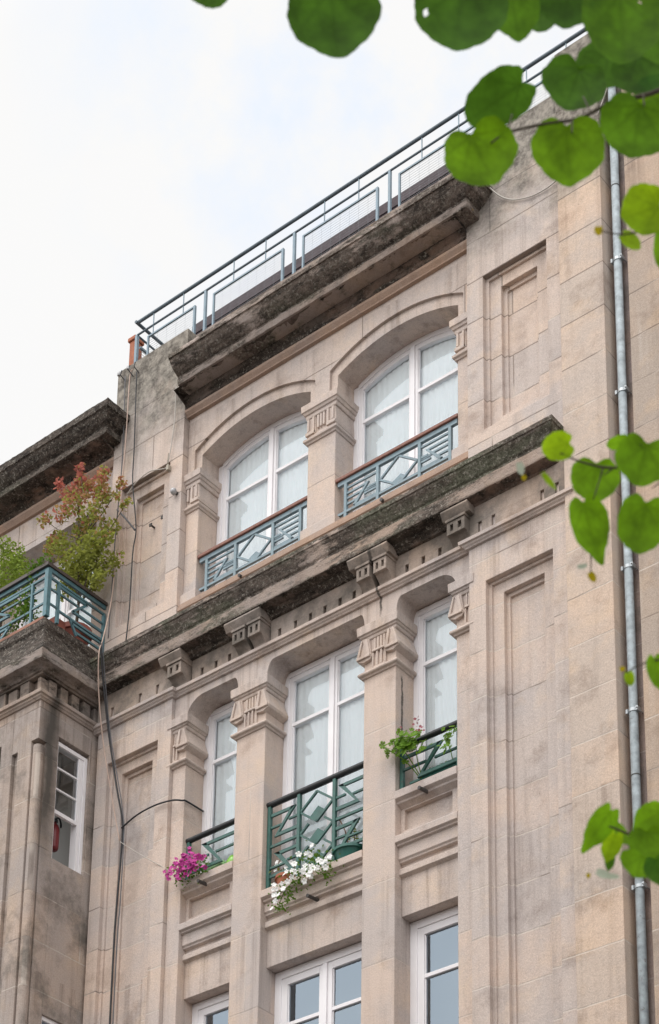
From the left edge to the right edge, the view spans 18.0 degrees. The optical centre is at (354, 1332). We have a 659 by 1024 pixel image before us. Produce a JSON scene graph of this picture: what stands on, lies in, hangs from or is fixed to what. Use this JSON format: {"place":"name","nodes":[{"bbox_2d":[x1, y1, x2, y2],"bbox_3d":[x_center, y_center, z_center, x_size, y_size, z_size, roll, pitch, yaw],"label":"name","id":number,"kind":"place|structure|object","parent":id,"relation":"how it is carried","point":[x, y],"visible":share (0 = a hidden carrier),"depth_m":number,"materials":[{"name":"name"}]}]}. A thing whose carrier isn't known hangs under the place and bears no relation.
{"place":"outdoors","nodes":[
{"label":"outdoors","id":0,"kind":"place"},
{"bbox_2d":[226,855,232,862],"bbox_3d":[-1.377,-5.269,23.307,0.282,0.212,0.180,-2,-18,9],"label":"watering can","id":1,"kind":"object","parent":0,"point":[230,858],"visible":0.2,"depth_m":23.24,"materials":[{"name":"plastic"}]},
{"bbox_2d":[0,0,587,464],"label":"sky","id":2,"kind":"structure","parent":0,"point":[146,145],"materials":[{"name":"white"}]},
{"bbox_3d":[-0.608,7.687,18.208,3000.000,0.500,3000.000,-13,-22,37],"label":"ground","id":3,"kind":"structure","parent":0,"visible":0},
{"bbox_2d":[0,34,638,1023],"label":"stone building","id":4,"kind":"structure","parent":3,"relation":"on","point":[474,602],"depth_m":22.99,"materials":[{"name":"stone"}]},
{"bbox_2d":[0,535,29,636],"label":"conifer shrub","id":5,"kind":"object","parent":4,"relation":"on","point":[16,563],"visible":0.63,"depth_m":25.86,"materials":[{"name":"green plant"}]},
{"bbox_2d":[5,552,51,636],"bbox_3d":[-3.956,-8.869,25.115,0.893,0.918,0.294,-13,-22,37],"label":"climbing plant","id":6,"kind":"object","parent":4,"relation":"on","point":[23,609],"visible":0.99,"depth_m":25.06,"materials":[{"name":"green plant"}]},
{"bbox_2d":[41,1016,57,1023],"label":"sash window","id":7,"kind":"structure","parent":4,"relation":"in","point":[45,1020],"depth_m":23.59,"materials":[{"name":"white paint"}]},
{"bbox_2d":[0,561,107,650],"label":"oriel balcony railing","id":8,"kind":"object","parent":4,"relation":"on","point":[48,569],"visible":0.94,"depth_m":25.14,"materials":[{"name":"teal metal"}]},
{"bbox_2d":[15,548,93,645],"bbox_3d":[-3.764,-9.058,26.930,1.880,2.380,0.097,-13,-22,37],"label":"window","id":9,"kind":"structure","parent":4,"relation":"in","point":[66,607],"depth_m":27.31,"materials":[{"name":"white paint"}]},
{"bbox_2d":[49,616,64,629],"bbox_3d":[-3.688,-8.485,25.101,0.380,0.173,0.180,-13,-22,37],"label":"plant trough","id":10,"kind":"object","parent":4,"relation":"on","point":[61,624],"visible":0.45,"depth_m":24.99,"materials":[{"name":"ceramic"}]},
{"bbox_2d":[52,817,61,851],"bbox_3d":[-3.545,-5.899,24.524,0.124,0.452,0.134,-13,-22,37],"label":"fire extinguisher","id":11,"kind":"object","parent":4,"relation":"attached to","point":[55,847],"visible":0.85,"depth_m":24.47,"materials":[{"name":"red metal"}]},
{"bbox_2d":[52,742,87,873],"bbox_3d":[-3.420,-6.190,24.574,0.120,1.580,0.500,-13,-22,37],"label":"sash window","id":12,"kind":"structure","parent":4,"relation":"in","point":[76,820],"depth_m":24.66,"materials":[{"name":"white paint"}]},
{"bbox_2d":[36,462,133,645],"bbox_3d":[-3.332,-9.695,25.669,1.733,2.831,0.514,-13,-22,37],"label":"maple tree","id":13,"kind":"object","parent":4,"relation":"on","point":[78,570],"visible":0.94,"depth_m":25.65,"materials":[{"name":"green plant"}]},
{"bbox_2d":[99,642,123,1023],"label":"cable","id":14,"kind":"object","parent":4,"relation":"attached to","point":[114,933],"visible":1,"depth_m":24.25,"materials":[{"name":"black rubber"}]},
{"bbox_2d":[102,642,124,1023],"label":"cable","id":15,"kind":"object","parent":4,"relation":"attached to","point":[123,836],"visible":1,"depth_m":24.23,"materials":[{"name":"black rubber"}]},
{"bbox_2d":[108,376,125,638],"bbox_3d":[-2.958,-10.350,25.931,0.094,3.900,0.019,-13,-22,37],"label":"cable","id":16,"kind":"object","parent":4,"relation":"attached to","point":[118,502],"visible":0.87,"depth_m":25.96,"materials":[{"name":"black rubber"}]},
{"bbox_2d":[117,509,134,530],"bbox_3d":[-2.839,-10.076,25.717,0.340,0.464,0.050,-12,-21,34],"label":"cable","id":17,"kind":"object","parent":4,"relation":"attached to","point":[129,523],"visible":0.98,"depth_m":25.65,"materials":[{"name":"grey rubber"}]},
{"bbox_2d":[117,362,138,380],"bbox_3d":[-2.874,-12.237,26.450,0.321,0.107,0.136,-13,-22,37],"label":"cable insulator","id":18,"kind":"object","parent":4,"relation":"attached to","point":[119,373],"visible":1,"depth_m":26.44,"materials":[{"name":"white ceramic"}]},
{"bbox_2d":[98,369,132,840],"bbox_3d":[-2.931,-9.028,25.286,0.396,6.914,0.249,10,-20,-27],"label":"cable","id":19,"kind":"object","parent":18,"relation":"hanging from","point":[109,613],"visible":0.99,"depth_m":25.10,"materials":[{"name":"beige rubber"}]},
{"bbox_2d":[119,841,167,869],"bbox_3d":[-2.425,-5.496,23.915,0.798,0.646,0.037,-11,-21,32],"label":"cable","id":20,"kind":"object","parent":19,"relation":"attached to","point":[142,855],"visible":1,"depth_m":23.90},
{"bbox_2d":[125,372,136,640],"bbox_3d":[-2.739,-10.243,25.715,0.136,4.131,0.021,-12,-21,34],"label":"cable","id":21,"kind":"object","parent":18,"relation":"hanging from","point":[134,508],"visible":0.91,"depth_m":25.67,"materials":[{"name":"black rubber"}]},
{"bbox_2d":[128,335,143,364],"bbox_3d":[-2.904,-12.487,27.332,0.140,1.420,0.180,-13,-22,37],"label":"chimney","id":22,"kind":"object","parent":4,"relation":"on","point":[131,341],"visible":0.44,"depth_m":27.45,"materials":[{"name":"ceramic"}]},
{"bbox_2d":[127,386,176,494],"bbox_3d":[-2.516,-11.082,25.815,0.821,1.186,0.039,-14,-23,38],"label":"cable","id":23,"kind":"object","parent":4,"relation":"attached to","point":[170,447],"visible":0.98,"depth_m":25.62,"materials":[{"name":"black rubber"}]},
{"bbox_2d":[121,799,203,828],"bbox_3d":[-2.278,-6.033,24.020,1.023,0.131,0.319,-4,-18,15],"label":"cable","id":24,"kind":"object","parent":4,"relation":"attached to","point":[133,817],"visible":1,"depth_m":23.98,"materials":[{"name":"black rubber"}]},
{"bbox_2d":[166,453,170,471],"bbox_3d":[-2.287,-10.671,25.462,0.055,0.202,0.103,-5,-18,17],"label":"cable bracket","id":25,"kind":"object","parent":4,"relation":"attached to","point":[168,467],"visible":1,"depth_m":25.45,"materials":[{"name":"beige plastic"}]},
{"bbox_2d":[170,488,177,494],"bbox_3d":[-2.192,-10.220,25.240,0.084,0.085,0.111,-13,-22,37],"label":"wall lamp","id":26,"kind":"object","parent":4,"relation":"attached to","point":[173,491],"visible":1,"depth_m":25.20,"materials":[{"name":"white glass"}]},
{"bbox_2d":[163,846,212,890],"bbox_3d":[-1.851,-5.224,23.355,0.644,0.516,0.313,-9,-20,28],"label":"petunia","id":27,"kind":"object","parent":4,"relation":"on","point":[188,861],"visible":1,"depth_m":23.32,"materials":[{"name":"pink plant"}]},
{"bbox_2d":[185,818,234,879],"bbox_3d":[-1.605,-5.432,23.427,0.805,0.601,0.067,-13,-22,37],"label":"balcony railing","id":28,"kind":"object","parent":4,"relation":"on","point":[208,832],"visible":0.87,"depth_m":23.44,"materials":[{"name":"green metal"}]},
{"bbox_2d":[192,992,228,1023],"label":"window","id":29,"kind":"structure","parent":4,"relation":"in","point":[202,1010],"depth_m":23.11,"materials":[{"name":"white paint"}]},
{"bbox_2d":[203,860,225,870],"bbox_3d":[-1.556,-5.201,23.466,0.320,0.175,0.160,-13,-22,37],"label":"planter box","id":30,"kind":"object","parent":4,"relation":"on","point":[218,864],"visible":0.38,"depth_m":23.38,"materials":[{"name":"green plastic"}]},
{"bbox_2d":[200,701,236,872],"bbox_3d":[-1.426,-6.215,23.895,0.795,2.380,0.091,-13,-22,37],"label":"window","id":31,"kind":"structure","parent":4,"relation":"in","point":[219,783],"depth_m":24.09,"materials":[{"name":"white glass"}]},
{"bbox_2d":[197,496,306,591],"bbox_3d":[-1.192,-9.194,24.323,1.715,0.562,0.090,-13,-22,37],"label":"window railing","id":32,"kind":"object","parent":4,"relation":"on","point":[250,533],"depth_m":24.32,"materials":[{"name":"metal"}]},
{"bbox_2d":[215,411,307,584],"bbox_3d":[-0.983,-9.884,24.799,1.720,2.310,0.097,-13,-22,37],"label":"window","id":33,"kind":"structure","parent":4,"relation":"in","point":[268,473],"depth_m":25.03,"materials":[{"name":"white glass"}]},
{"bbox_2d":[270,860,295,883],"bbox_3d":[-0.754,-5.007,22.702,0.288,0.412,0.280,-13,-22,37],"label":"flower pot","id":34,"kind":"object","parent":4,"relation":"on","point":[278,880],"visible":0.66,"depth_m":22.60,"materials":[{"name":"ceramic"}]},
{"bbox_2d":[267,840,343,916],"bbox_3d":[-0.511,-4.822,22.104,1.003,0.817,0.362,-13,-22,37],"label":"petunia","id":35,"kind":"object","parent":4,"relation":"on","point":[310,867],"visible":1,"depth_m":22.12,"materials":[{"name":"white plant"}]},
{"bbox_2d":[266,761,363,887],"bbox_3d":[-0.410,-5.462,22.432,1.440,1.123,0.071,-13,-22,37],"label":"balcony railing","id":36,"kind":"object","parent":4,"relation":"on","point":[317,836],"visible":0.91,"depth_m":22.49,"materials":[{"name":"green metal"}]},
{"bbox_2d":[274,942,361,1023],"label":"window","id":37,"kind":"structure","parent":4,"relation":"in","point":[325,967],"depth_m":22.07,"materials":[{"name":"white paint"}]},
{"bbox_2d":[280,640,364,872],"bbox_3d":[-0.234,-6.245,22.898,1.410,2.900,0.097,-13,-22,37],"label":"window","id":38,"kind":"structure","parent":4,"relation":"in","point":[324,702],"depth_m":23.14,"materials":[{"name":"white glass"}]},
{"bbox_2d":[332,820,362,859],"bbox_3d":[-0.029,-5.287,22.209,0.424,0.664,0.420,4,-18,-10],"label":"flower pot","id":39,"kind":"object","parent":4,"relation":"on","point":[346,849],"visible":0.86,"depth_m":21.99,"materials":[{"name":"green plastic"}]},
{"bbox_2d":[134,28,585,362],"bbox_3d":[0.553,-13.357,24.687,8.343,1.158,0.570,-13,-22,37],"label":"roof railing","id":40,"kind":"object","parent":4,"relation":"on","point":[342,188],"visible":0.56,"depth_m":25.29,"materials":[{"name":"grey metal"}]},
{"bbox_2d":[335,413,457,517],"bbox_3d":[0.472,-9.578,23.049,1.715,0.562,0.090,-13,-22,37],"label":"window railing","id":41,"kind":"object","parent":4,"relation":"on","point":[449,424],"depth_m":23.05,"materials":[{"name":"teal metal"}]},
{"bbox_2d":[353,326,457,511],"bbox_3d":[0.680,-10.268,23.525,1.720,2.310,0.097,-13,-22,37],"label":"window","id":42,"kind":"structure","parent":4,"relation":"in","point":[415,389],"depth_m":23.74,"materials":[{"name":"white glass"}]},
{"bbox_2d":[400,720,456,788],"bbox_3d":[0.789,-5.985,21.594,0.805,0.601,0.067,-13,-22,37],"label":"balcony railing","id":43,"kind":"object","parent":4,"relation":"on","point":[428,736],"visible":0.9,"depth_m":21.59,"materials":[{"name":"green metal"}]},
{"bbox_2d":[409,761,456,784],"bbox_3d":[0.858,-5.791,21.595,0.620,0.222,0.148,-13,-22,37],"label":"plant trough","id":44,"kind":"object","parent":4,"relation":"on","point":[433,773],"visible":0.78,"depth_m":21.54,"materials":[{"name":"green plastic"}]},
{"bbox_2d":[379,715,433,778],"bbox_3d":[0.549,-6.082,21.648,0.590,0.621,0.345,-13,-22,37],"label":"geranium","id":45,"kind":"object","parent":44,"relation":"on","point":[407,744],"visible":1,"depth_m":21.64,"materials":[{"name":"green plant"}]},
{"bbox_2d":[437,725,456,758],"bbox_3d":[0.955,-6.051,21.355,0.193,0.391,0.211,4,-18,-10],"label":"geranium","id":46,"kind":"object","parent":44,"relation":"on","point":[447,735],"visible":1,"depth_m":21.37,"materials":[{"name":"green plant"}]},
{"bbox_2d":[410,906,457,1023],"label":"window","id":47,"kind":"structure","parent":4,"relation":"in","point":[420,930],"depth_m":21.19,"materials":[{"name":"white paint"}]},
{"bbox_2d":[413,595,456,779],"bbox_3d":[0.967,-6.768,22.062,0.795,2.380,0.091,-13,-22,37],"label":"window","id":48,"kind":"structure","parent":4,"relation":"in","point":[435,680],"depth_m":22.25,"materials":[{"name":"white glass"}]},
{"bbox_2d":[490,181,555,199],"bbox_3d":[1.836,-12.510,22.606,0.899,0.491,0.055,-12,-22,35],"label":"cable","id":49,"kind":"object","parent":4,"relation":"attached to","point":[524,197],"visible":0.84,"depth_m":22.56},
{"bbox_2d":[193,0,658,884],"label":"lime tree","id":50,"kind":"object","parent":3,"relation":"on","point":[621,50],"visible":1,"depth_m":2.69,"materials":[{"name":"green plant"}]},
{"bbox_2d":[607,1,658,1023],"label":"neighbouring building","id":51,"kind":"structure","parent":3,"relation":"on","point":[640,267],"depth_m":20.65,"materials":[{"name":"stone"}]},
{"bbox_2d":[608,87,649,1023],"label":"drainpipe","id":52,"kind":"object","parent":51,"relation":"attached to","point":[640,886],"visible":0.76,"depth_m":20.25,"materials":[{"name":"metal"}]}
]}

